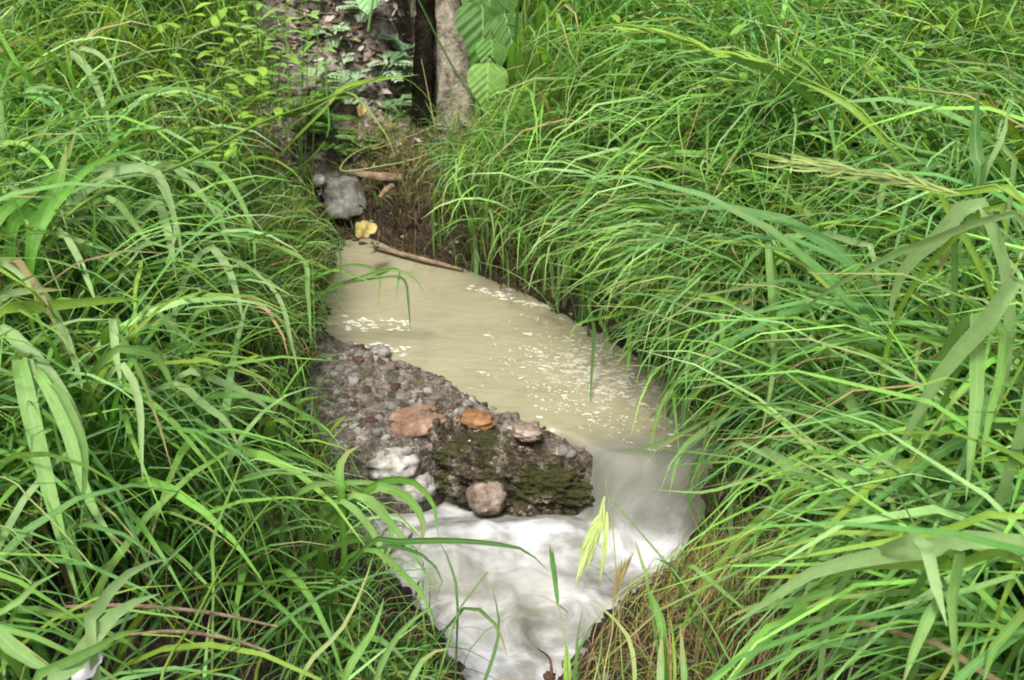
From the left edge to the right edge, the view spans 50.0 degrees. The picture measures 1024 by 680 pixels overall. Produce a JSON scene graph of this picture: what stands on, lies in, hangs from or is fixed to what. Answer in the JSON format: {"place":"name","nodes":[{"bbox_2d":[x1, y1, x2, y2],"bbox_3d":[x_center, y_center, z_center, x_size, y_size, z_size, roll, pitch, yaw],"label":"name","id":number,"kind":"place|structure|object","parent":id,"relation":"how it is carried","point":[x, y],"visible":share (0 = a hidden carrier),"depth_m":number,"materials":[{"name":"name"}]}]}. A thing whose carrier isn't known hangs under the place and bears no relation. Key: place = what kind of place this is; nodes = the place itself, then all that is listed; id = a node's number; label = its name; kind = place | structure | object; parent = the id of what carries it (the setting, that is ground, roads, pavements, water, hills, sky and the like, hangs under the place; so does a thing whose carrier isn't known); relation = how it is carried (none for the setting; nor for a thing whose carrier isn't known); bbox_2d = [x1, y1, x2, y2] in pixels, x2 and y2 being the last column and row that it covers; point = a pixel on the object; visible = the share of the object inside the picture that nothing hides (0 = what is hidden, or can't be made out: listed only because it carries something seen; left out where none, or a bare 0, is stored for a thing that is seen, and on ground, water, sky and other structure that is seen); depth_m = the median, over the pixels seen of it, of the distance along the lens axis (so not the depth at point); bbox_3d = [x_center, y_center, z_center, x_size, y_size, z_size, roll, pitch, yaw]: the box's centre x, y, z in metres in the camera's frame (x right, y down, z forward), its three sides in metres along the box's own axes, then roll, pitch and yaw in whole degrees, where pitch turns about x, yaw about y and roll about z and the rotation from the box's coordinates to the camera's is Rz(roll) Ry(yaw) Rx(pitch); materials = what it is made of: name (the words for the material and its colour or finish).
{"place":"outdoors","nodes":[
{"label":"outdoors","id":0,"kind":"place"},
{"bbox_2d":[0,0,455,679],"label":"grass","id":1,"kind":"structure","parent":0,"point":[58,96],"depth_m":2.37,"materials":[{"name":"plant"}]},
{"bbox_2d":[64,603,277,627],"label":"twig","id":2,"kind":"object","parent":1,"relation":"on","point":[146,606],"visible":0.79,"depth_m":1.66,"materials":[{"name":"brown wood"}]},
{"bbox_2d":[128,629,269,652],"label":"twig","id":3,"kind":"object","parent":1,"relation":"on","point":[204,634],"visible":0.96,"depth_m":1.61,"materials":[{"name":"brown wood"}]},
{"bbox_2d":[0,0,947,679],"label":"ground","id":4,"kind":"structure","parent":0,"point":[420,238],"depth_m":2.59,"materials":[{"name":"soil"}]},
{"bbox_2d":[0,476,93,614],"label":"grass plant","id":5,"kind":"object","parent":4,"relation":"on","point":[22,597],"depth_m":1.40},
{"bbox_2d":[0,324,124,601],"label":"grass plant","id":6,"kind":"object","parent":4,"relation":"on","point":[50,383],"depth_m":1.76,"materials":[{"name":"plant"}]},
{"bbox_2d":[0,181,142,348],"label":"grass plant","id":7,"kind":"object","parent":4,"relation":"on","point":[70,243],"depth_m":2.32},
{"bbox_2d":[0,8,142,142],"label":"grass plant","id":8,"kind":"object","parent":4,"relation":"on","point":[77,58],"depth_m":3.43,"materials":[{"name":"plant"}]},
{"bbox_2d":[0,129,143,355],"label":"grass plant","id":9,"kind":"object","parent":4,"relation":"on","point":[41,217],"depth_m":2.33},
{"bbox_2d":[0,257,157,424],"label":"grass plant","id":10,"kind":"object","parent":4,"relation":"on","point":[55,307],"depth_m":2.07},
{"bbox_2d":[0,558,168,679],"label":"grass plant","id":11,"kind":"object","parent":4,"relation":"on","point":[90,645],"depth_m":1.30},
{"bbox_2d":[71,654,102,679],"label":"paper scrap","id":12,"kind":"object","parent":11,"relation":"on","point":[84,673],"visible":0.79,"depth_m":1.30,"materials":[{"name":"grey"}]},
{"bbox_2d":[46,161,218,311],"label":"grass plant","id":13,"kind":"object","parent":4,"relation":"on","point":[131,219],"depth_m":2.63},
{"bbox_2d":[81,317,239,502],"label":"grass plant","id":14,"kind":"object","parent":4,"relation":"on","point":[117,349],"depth_m":1.94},
{"bbox_2d":[136,22,255,278],"bbox_3d":[-0.862,-0.529,3.220,0.354,0.762,0.366,-13,32,-21],"label":"leafy weed","id":15,"kind":"object","parent":4,"relation":"on","point":[221,107],"visible":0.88,"depth_m":3.18,"materials":[{"name":"green plant"}]},
{"bbox_2d":[137,244,283,500],"bbox_3d":[-0.706,0.065,2.499,0.255,0.549,0.657,-11,32,-18],"label":"grass plant","id":16,"kind":"object","parent":4,"relation":"on","point":[221,258],"depth_m":2.33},
{"bbox_2d":[38,75,383,270],"bbox_3d":[-0.756,-0.648,3.474,0.531,0.529,2.333,7,31,12],"label":"grass plant","id":17,"kind":"object","parent":4,"relation":"on","point":[129,168],"depth_m":2.57,"materials":[{"name":"plant"}]},
{"bbox_2d":[188,0,297,193],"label":"leafy weed","id":18,"kind":"object","parent":4,"relation":"on","point":[215,22],"visible":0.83,"depth_m":3.66,"materials":[{"name":"green plant"}]},
{"bbox_2d":[160,203,331,375],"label":"grass plant","id":19,"kind":"object","parent":4,"relation":"on","point":[295,255],"depth_m":3.04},
{"bbox_2d":[160,445,353,679],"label":"grass plant","id":20,"kind":"object","parent":4,"relation":"on","point":[212,586],"depth_m":1.70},
{"bbox_2d":[252,0,336,190],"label":"leafy weed","id":21,"kind":"object","parent":4,"relation":"on","point":[307,45],"visible":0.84,"depth_m":4.00,"materials":[{"name":"green plant"}]},
{"bbox_2d":[173,0,416,178],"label":"earth bank","id":22,"kind":"structure","parent":4,"relation":"on","point":[387,27],"depth_m":4.42,"materials":[{"name":"soil"}]},
{"bbox_2d":[279,87,338,146],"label":"weed","id":23,"kind":"object","parent":22,"relation":"on","point":[319,91],"visible":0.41,"depth_m":4.26,"materials":[{"name":"green plant"}]},
{"bbox_2d":[292,61,349,98],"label":"weed","id":24,"kind":"object","parent":22,"relation":"on","point":[320,66],"visible":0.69,"depth_m":4.30,"materials":[{"name":"green plant"}]},
{"bbox_2d":[307,107,357,160],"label":"weed","id":25,"kind":"object","parent":22,"relation":"on","point":[323,122],"visible":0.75,"depth_m":4.23,"materials":[{"name":"green plant"}]},
{"bbox_2d":[302,20,363,47],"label":"weed","id":26,"kind":"object","parent":22,"relation":"on","point":[336,26],"visible":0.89,"depth_m":4.43,"materials":[{"name":"green plant"}]},
{"bbox_2d":[322,73,385,115],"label":"weed","id":27,"kind":"object","parent":22,"relation":"on","point":[356,77],"visible":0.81,"depth_m":4.31,"materials":[{"name":"green plant"}]},
{"bbox_2d":[336,0,391,21],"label":"weed","id":28,"kind":"object","parent":22,"relation":"on","point":[352,6],"visible":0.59,"depth_m":4.41,"materials":[{"name":"green plant"}]},
{"bbox_2d":[356,0,379,32],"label":"broad leaf plant","id":29,"kind":"object","parent":22,"relation":"on","point":[367,7],"visible":1,"depth_m":4.22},
{"bbox_2d":[352,49,412,82],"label":"weed","id":30,"kind":"object","parent":22,"relation":"on","point":[401,63],"visible":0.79,"depth_m":4.38,"materials":[{"name":"green plant"}]},
{"bbox_2d":[373,34,414,92],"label":"weed","id":31,"kind":"object","parent":22,"relation":"on","point":[400,46],"visible":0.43,"depth_m":4.44,"materials":[{"name":"green plant"}]},
{"bbox_2d":[410,0,415,52],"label":"tree","id":32,"kind":"object","parent":22,"relation":"on","point":[413,5],"visible":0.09,"depth_m":4.76,"materials":[{"name":"brown plant"}]},
{"bbox_2d":[258,29,413,184],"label":"grass plant","id":33,"kind":"object","parent":4,"relation":"on","point":[328,102],"depth_m":3.78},
{"bbox_2d":[321,53,355,77],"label":"weed","id":34,"kind":"object","parent":4,"relation":"on","point":[343,62],"visible":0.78,"depth_m":4.36,"materials":[{"name":"green plant"}]},
{"bbox_2d":[321,176,366,219],"bbox_3d":[-0.634,-0.536,4.146,0.161,0.164,0.075,-10,14,-17],"label":"concrete chunk","id":35,"kind":"object","parent":4,"relation":"on","point":[333,190],"visible":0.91,"depth_m":4.12,"materials":[{"name":"concrete"}]},
{"bbox_2d":[313,174,325,185],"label":"pale stone","id":36,"kind":"object","parent":35,"relation":"on","point":[321,181],"visible":0.84,"depth_m":4.08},
{"bbox_2d":[279,446,437,624],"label":"grass plant","id":37,"kind":"object","parent":4,"relation":"on","point":[346,504],"depth_m":2.07,"materials":[{"name":"plant"}]},
{"bbox_2d":[335,134,383,159],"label":"weed","id":38,"kind":"object","parent":4,"relation":"on","point":[352,142],"visible":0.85,"depth_m":4.13,"materials":[{"name":"green plant"}]},
{"bbox_2d":[295,234,425,334],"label":"grass plant","id":39,"kind":"object","parent":4,"relation":"on","point":[378,273],"depth_m":3.27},
{"bbox_2d":[357,104,365,115],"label":"dead leaf","id":40,"kind":"object","parent":4,"relation":"on","point":[361,109],"visible":0.84,"depth_m":4.07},
{"bbox_2d":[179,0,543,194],"bbox_3d":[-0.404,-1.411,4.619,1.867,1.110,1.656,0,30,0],"label":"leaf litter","id":41,"kind":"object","parent":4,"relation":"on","point":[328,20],"visible":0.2,"depth_m":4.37,"materials":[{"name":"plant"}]},
{"bbox_2d":[355,220,376,237],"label":"dead leaf","id":42,"kind":"object","parent":4,"relation":"on","point":[368,227],"visible":1,"depth_m":3.79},
{"bbox_2d":[298,557,451,679],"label":"grass plant","id":43,"kind":"object","parent":4,"relation":"on","point":[355,657],"depth_m":1.69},
{"bbox_2d":[348,169,402,181],"bbox_3d":[-0.503,-0.604,4.045,0.205,0.040,0.035,4,30,8],"label":"stick","id":44,"kind":"object","parent":4,"relation":"on","point":[375,176],"visible":0.91,"depth_m":4.03,"materials":[{"name":"brown wood"}]},
{"bbox_2d":[203,145,556,679],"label":"grass","id":45,"kind":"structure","parent":4,"relation":"on","point":[330,673],"depth_m":3.06,"materials":[{"name":"plant"}]},
{"bbox_2d":[378,183,394,199],"bbox_3d":[-0.451,-0.530,3.926,0.025,0.036,0.089,14,33,23],"label":"stick","id":46,"kind":"object","parent":4,"relation":"on","point":[386,189],"visible":1,"depth_m":3.91,"materials":[{"name":"brown wood"}]},
{"bbox_2d":[340,59,442,171],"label":"grass plant","id":47,"kind":"object","parent":4,"relation":"on","point":[373,146],"depth_m":4.00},
{"bbox_2d":[370,94,412,120],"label":"weed","id":48,"kind":"object","parent":4,"relation":"on","point":[405,101],"visible":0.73,"depth_m":4.33,"materials":[{"name":"green plant"}]},
{"bbox_2d":[307,81,489,224],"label":"grass","id":49,"kind":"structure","parent":4,"relation":"on","point":[432,133],"depth_m":4.09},
{"bbox_2d":[316,127,483,261],"bbox_3d":[-0.344,-0.469,4.218,0.765,0.646,0.660,0,30,0],"label":"twig debris","id":50,"kind":"object","parent":4,"relation":"on","point":[420,182],"visible":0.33,"depth_m":4.08,"materials":[{"name":"brown wood"}]},
{"bbox_2d":[409,0,435,139],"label":"tree","id":51,"kind":"object","parent":4,"relation":"on","point":[424,40],"visible":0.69,"depth_m":4.25,"materials":[{"name":"brown plant"}]},
{"bbox_2d":[325,536,544,674],"bbox_3d":[-0.158,0.587,2.082,0.426,0.559,0.161,13,33,22],"label":"grass plant","id":52,"kind":"object","parent":4,"relation":"on","point":[357,555],"depth_m":1.96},
{"bbox_2d":[298,101,584,305],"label":"roots","id":53,"kind":"object","parent":4,"relation":"on","point":[391,168],"visible":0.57,"depth_m":4.00,"materials":[{"name":"plant"}]},
{"bbox_2d":[302,331,592,514],"bbox_3d":[-0.175,0.277,3.307,1.350,0.379,1.150,0,30,0],"label":"gravel ledge","id":54,"kind":"object","parent":4,"relation":"on","point":[429,464],"visible":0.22,"depth_m":3.10,"materials":[{"name":"gravel"}]},
{"bbox_2d":[348,376,359,384],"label":"pale pebble","id":55,"kind":"object","parent":54,"relation":"on","point":[352,380],"visible":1,"depth_m":3.21,"materials":[{"name":"stone"}]},
{"bbox_2d":[369,344,390,357],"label":"grey stone","id":56,"kind":"object","parent":54,"relation":"on","point":[382,349],"visible":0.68,"depth_m":3.38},
{"bbox_2d":[365,447,420,480],"bbox_3d":[-0.323,0.333,3.002,0.157,0.092,0.123,-6,31,-10],"label":"pale stone","id":57,"kind":"object","parent":54,"relation":"on","point":[395,462],"visible":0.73,"depth_m":2.96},
{"bbox_2d":[401,446,412,455],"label":"pale pebble","id":58,"kind":"object","parent":54,"relation":"on","point":[407,451],"visible":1,"depth_m":2.97,"materials":[{"name":"stone"}]},
{"bbox_2d":[391,471,435,504],"bbox_3d":[-0.283,0.400,3.049,0.156,0.110,0.109,6,31,10],"label":"pale stone","id":59,"kind":"object","parent":54,"relation":"on","point":[426,481],"visible":0.35,"depth_m":3.01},
{"bbox_2d":[388,405,446,437],"bbox_3d":[-0.266,0.227,3.063,0.175,0.038,0.123,-9,40,-15],"label":"flat stone","id":60,"kind":"object","parent":54,"relation":"on","point":[410,422],"visible":0.94,"depth_m":3.04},
{"bbox_2d":[421,403,467,470],"bbox_3d":[-0.188,0.327,3.138,0.249,0.308,0.176,-2,24,-15],"label":"mossy boulder","id":61,"kind":"object","parent":54,"relation":"on","point":[439,431],"visible":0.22,"depth_m":3.05,"materials":[{"name":"stone"}]},
{"bbox_2d":[459,409,495,430],"bbox_3d":[-0.095,0.223,3.055,0.108,0.047,0.066,10,43,17],"label":"orange stone","id":62,"kind":"object","parent":54,"relation":"on","point":[478,419],"visible":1,"depth_m":3.04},
{"bbox_2d":[429,428,594,516],"bbox_3d":[0.018,0.382,3.073,0.537,0.279,0.208,10,24,3],"label":"mossy boulder","id":63,"kind":"object","parent":54,"relation":"on","point":[541,481],"visible":0.72,"depth_m":2.99,"materials":[{"name":"stone"}]},
{"bbox_2d":[511,421,542,441],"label":"grey stone","id":64,"kind":"object","parent":54,"relation":"on","point":[521,431],"visible":1,"depth_m":2.96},
{"bbox_2d":[529,440,541,449],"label":"dark pebble","id":65,"kind":"object","parent":54,"relation":"on","point":[536,445],"visible":0.79,"depth_m":2.99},
{"bbox_2d":[558,444,568,455],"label":"grey pebble","id":66,"kind":"object","parent":54,"relation":"on","point":[563,450],"visible":1,"depth_m":2.98,"materials":[{"name":"stone"}]},
{"bbox_2d":[565,449,576,458],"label":"grey pebble","id":67,"kind":"object","parent":54,"relation":"on","point":[572,453],"visible":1,"depth_m":2.97,"materials":[{"name":"stone"}]},
{"bbox_2d":[418,0,482,134],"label":"grass plant","id":68,"kind":"object","parent":4,"relation":"on","point":[464,85],"depth_m":3.87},
{"bbox_2d":[433,0,473,135],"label":"tree","id":69,"kind":"object","parent":4,"relation":"on","point":[448,35],"visible":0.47,"depth_m":4.32,"materials":[{"name":"grey plant"}]},
{"bbox_2d":[405,540,507,679],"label":"grass plant","id":70,"kind":"object","parent":4,"relation":"on","point":[455,619],"depth_m":1.79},
{"bbox_2d":[453,0,534,112],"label":"broad leaf plant","id":71,"kind":"object","parent":4,"relation":"on","point":[488,41],"visible":0.77,"depth_m":4.33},
{"bbox_2d":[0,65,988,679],"bbox_3d":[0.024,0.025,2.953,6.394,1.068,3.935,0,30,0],"label":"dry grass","id":72,"kind":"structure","parent":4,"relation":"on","point":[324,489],"depth_m":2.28,"materials":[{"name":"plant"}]},
{"bbox_2d":[1,0,1023,485],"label":"ground cover","id":73,"kind":"object","parent":4,"relation":"on","point":[245,406],"visible":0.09,"depth_m":3.18,"materials":[{"name":"green plant"}]},
{"bbox_2d":[270,139,762,679],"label":"earth crumbs","id":74,"kind":"object","parent":4,"relation":"on","point":[408,589],"visible":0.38,"depth_m":3.16,"materials":[{"name":"soil"}]},
{"bbox_2d":[549,543,599,679],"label":"grass plant","id":75,"kind":"object","parent":4,"relation":"on","point":[567,669],"depth_m":1.68,"materials":[{"name":"plant"}]},
{"bbox_2d":[575,480,623,679],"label":"grass plant","id":76,"kind":"object","parent":4,"relation":"on","point":[594,533],"depth_m":1.86,"materials":[{"name":"plant"}]},
{"bbox_2d":[568,281,651,401],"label":"grass plant","id":77,"kind":"object","parent":4,"relation":"on","point":[629,346],"depth_m":3.19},
{"bbox_2d":[588,551,636,679],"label":"grass plant","id":78,"kind":"object","parent":4,"relation":"on","point":[620,573],"depth_m":1.70,"materials":[{"name":"plant"}]},
{"bbox_2d":[634,538,687,679],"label":"grass plant","id":79,"kind":"object","parent":4,"relation":"on","point":[662,666],"depth_m":1.72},
{"bbox_2d":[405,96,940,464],"bbox_3d":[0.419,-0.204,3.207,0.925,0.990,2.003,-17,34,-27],"label":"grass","id":80,"kind":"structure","parent":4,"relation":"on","point":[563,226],"depth_m":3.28,"materials":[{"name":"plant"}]},
{"bbox_2d":[614,502,737,679],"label":"grass plant","id":81,"kind":"object","parent":4,"relation":"on","point":[676,576],"depth_m":1.56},
{"bbox_2d":[611,15,746,183],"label":"leafy weed","id":82,"kind":"object","parent":4,"relation":"on","point":[617,19],"visible":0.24,"depth_m":3.27,"materials":[{"name":"green plant"}]},
{"bbox_2d":[621,365,776,509],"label":"grass plant","id":83,"kind":"object","parent":4,"relation":"on","point":[695,436],"depth_m":2.65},
{"bbox_2d":[534,417,879,679],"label":"dry grass","id":84,"kind":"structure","parent":4,"relation":"on","point":[713,560],"depth_m":2.43,"materials":[{"name":"plant"}]},
{"bbox_2d":[537,648,552,679],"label":"twig","id":85,"kind":"object","parent":84,"relation":"on","point":[550,662],"visible":1,"depth_m":2.40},
{"bbox_2d":[408,0,1023,679],"bbox_3d":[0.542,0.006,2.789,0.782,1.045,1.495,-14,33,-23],"label":"grass","id":86,"kind":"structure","parent":4,"relation":"on","point":[648,247],"depth_m":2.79,"materials":[{"name":"plant"}]},
{"bbox_2d":[657,345,688,382],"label":"twig","id":87,"kind":"object","parent":86,"relation":"on","point":[674,352],"visible":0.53,"depth_m":3.03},
{"bbox_2d":[700,453,750,516],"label":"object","id":88,"kind":"object","parent":4,"relation":"on","point":[708,483],"visible":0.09,"depth_m":2.91,"materials":[{"name":"plant"}]},
{"bbox_2d":[649,289,824,524],"bbox_3d":[0.503,0.175,2.651,0.255,0.728,0.530,-12,32,-20],"label":"grass plant","id":89,"kind":"object","parent":4,"relation":"on","point":[717,349],"depth_m":2.45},
{"bbox_2d":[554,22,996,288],"bbox_3d":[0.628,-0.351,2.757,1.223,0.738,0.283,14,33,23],"label":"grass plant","id":90,"kind":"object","parent":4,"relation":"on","point":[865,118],"depth_m":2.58,"materials":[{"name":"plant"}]},
{"bbox_2d":[661,479,897,679],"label":"grass plant","id":91,"kind":"object","parent":4,"relation":"on","point":[820,595],"depth_m":1.69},
{"bbox_2d":[717,24,864,224],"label":"leafy weed","id":92,"kind":"object","parent":4,"relation":"on","point":[740,27],"visible":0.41,"depth_m":2.98,"materials":[{"name":"green plant"}]},
{"bbox_2d":[697,1,913,93],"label":"leafy weed","id":93,"kind":"object","parent":4,"relation":"on","point":[788,48],"visible":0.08,"depth_m":3.43,"materials":[{"name":"green plant"}]},
{"bbox_2d":[697,441,946,598],"bbox_3d":[0.507,0.417,1.970,0.192,0.828,0.728,-6,31,-10],"label":"grass plant","id":94,"kind":"object","parent":4,"relation":"on","point":[767,452],"depth_m":2.03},
{"bbox_2d":[764,0,895,282],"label":"grass plant","id":95,"kind":"object","parent":4,"relation":"on","point":[810,68],"depth_m":2.59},
{"bbox_2d":[746,184,925,454],"bbox_3d":[0.722,0.014,2.682,0.355,0.848,0.686,0,30,0],"label":"grass plant","id":96,"kind":"object","parent":4,"relation":"on","point":[855,242],"depth_m":2.37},
{"bbox_2d":[724,511,1023,631],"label":"grass plant","id":97,"kind":"object","parent":4,"relation":"on","point":[908,557],"depth_m":1.27,"materials":[{"name":"plant"}]},
{"bbox_2d":[749,152,1023,206],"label":"grass plant","id":98,"kind":"object","parent":4,"relation":"on","point":[898,179],"depth_m":1.75,"materials":[{"name":"plant"}]},
{"bbox_2d":[757,240,1023,567],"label":"grass plant","id":99,"kind":"object","parent":4,"relation":"on","point":[851,403],"depth_m":2.09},
{"bbox_2d":[781,182,1023,631],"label":"grass plant","id":100,"kind":"object","parent":4,"relation":"on","point":[948,231],"depth_m":1.70,"materials":[{"name":"plant"}]},
{"bbox_2d":[817,533,1023,679],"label":"grass plant","id":101,"kind":"object","parent":4,"relation":"on","point":[929,617],"depth_m":1.19,"materials":[{"name":"plant"}]},
{"bbox_2d":[857,0,985,207],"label":"leafy weed","id":102,"kind":"object","parent":4,"relation":"on","point":[925,27],"visible":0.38,"depth_m":3.00,"materials":[{"name":"green plant"}]},
{"bbox_2d":[889,274,1023,679],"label":"grass plant","id":103,"kind":"object","parent":4,"relation":"on","point":[955,351],"depth_m":1.43,"materials":[{"name":"plant"}]},
{"bbox_2d":[897,21,1023,115],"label":"grass plant","id":104,"kind":"object","parent":4,"relation":"on","point":[984,60],"depth_m":3.25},
{"bbox_2d":[913,91,1017,389],"bbox_3d":[0.918,-0.021,2.331,0.104,1.038,0.185,-7,31,-12],"label":"grass plant","id":105,"kind":"object","parent":4,"relation":"on","point":[976,155],"depth_m":2.09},
{"bbox_2d":[317,238,743,679],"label":"stream water","id":106,"kind":"structure","parent":0,"point":[453,320],"depth_m":3.01,"materials":[{"name":"liquid"}]},
{"bbox_2d":[363,518,410,554],"bbox_3d":[-0.334,0.520,2.917,0.127,0.075,0.111,-12,32,-20],"label":"pale stone","id":107,"kind":"object","parent":106,"relation":"in","point":[406,533],"visible":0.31,"depth_m":2.90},
{"bbox_2d":[372,246,463,270],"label":"twig","id":108,"kind":"object","parent":106,"relation":"on","point":[411,256],"visible":0.99,"depth_m":3.97,"materials":[{"name":"brown wood"}]},
{"bbox_2d":[466,481,506,515],"bbox_3d":[-0.067,0.428,3.016,0.115,0.108,0.107,-9,31,-15],"label":"round stone","id":109,"kind":"object","parent":106,"relation":"in","point":[487,499],"visible":0.92,"depth_m":2.98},
{"bbox_2d":[341,285,727,679],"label":"foam","id":110,"kind":"object","parent":106,"relation":"on","point":[481,289],"visible":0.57,"depth_m":3.37,"materials":[{"name":"beige"}]},
{"bbox_2d":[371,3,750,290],"bbox_3d":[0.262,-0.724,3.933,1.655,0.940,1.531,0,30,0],"label":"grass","id":111,"kind":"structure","parent":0,"point":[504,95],"depth_m":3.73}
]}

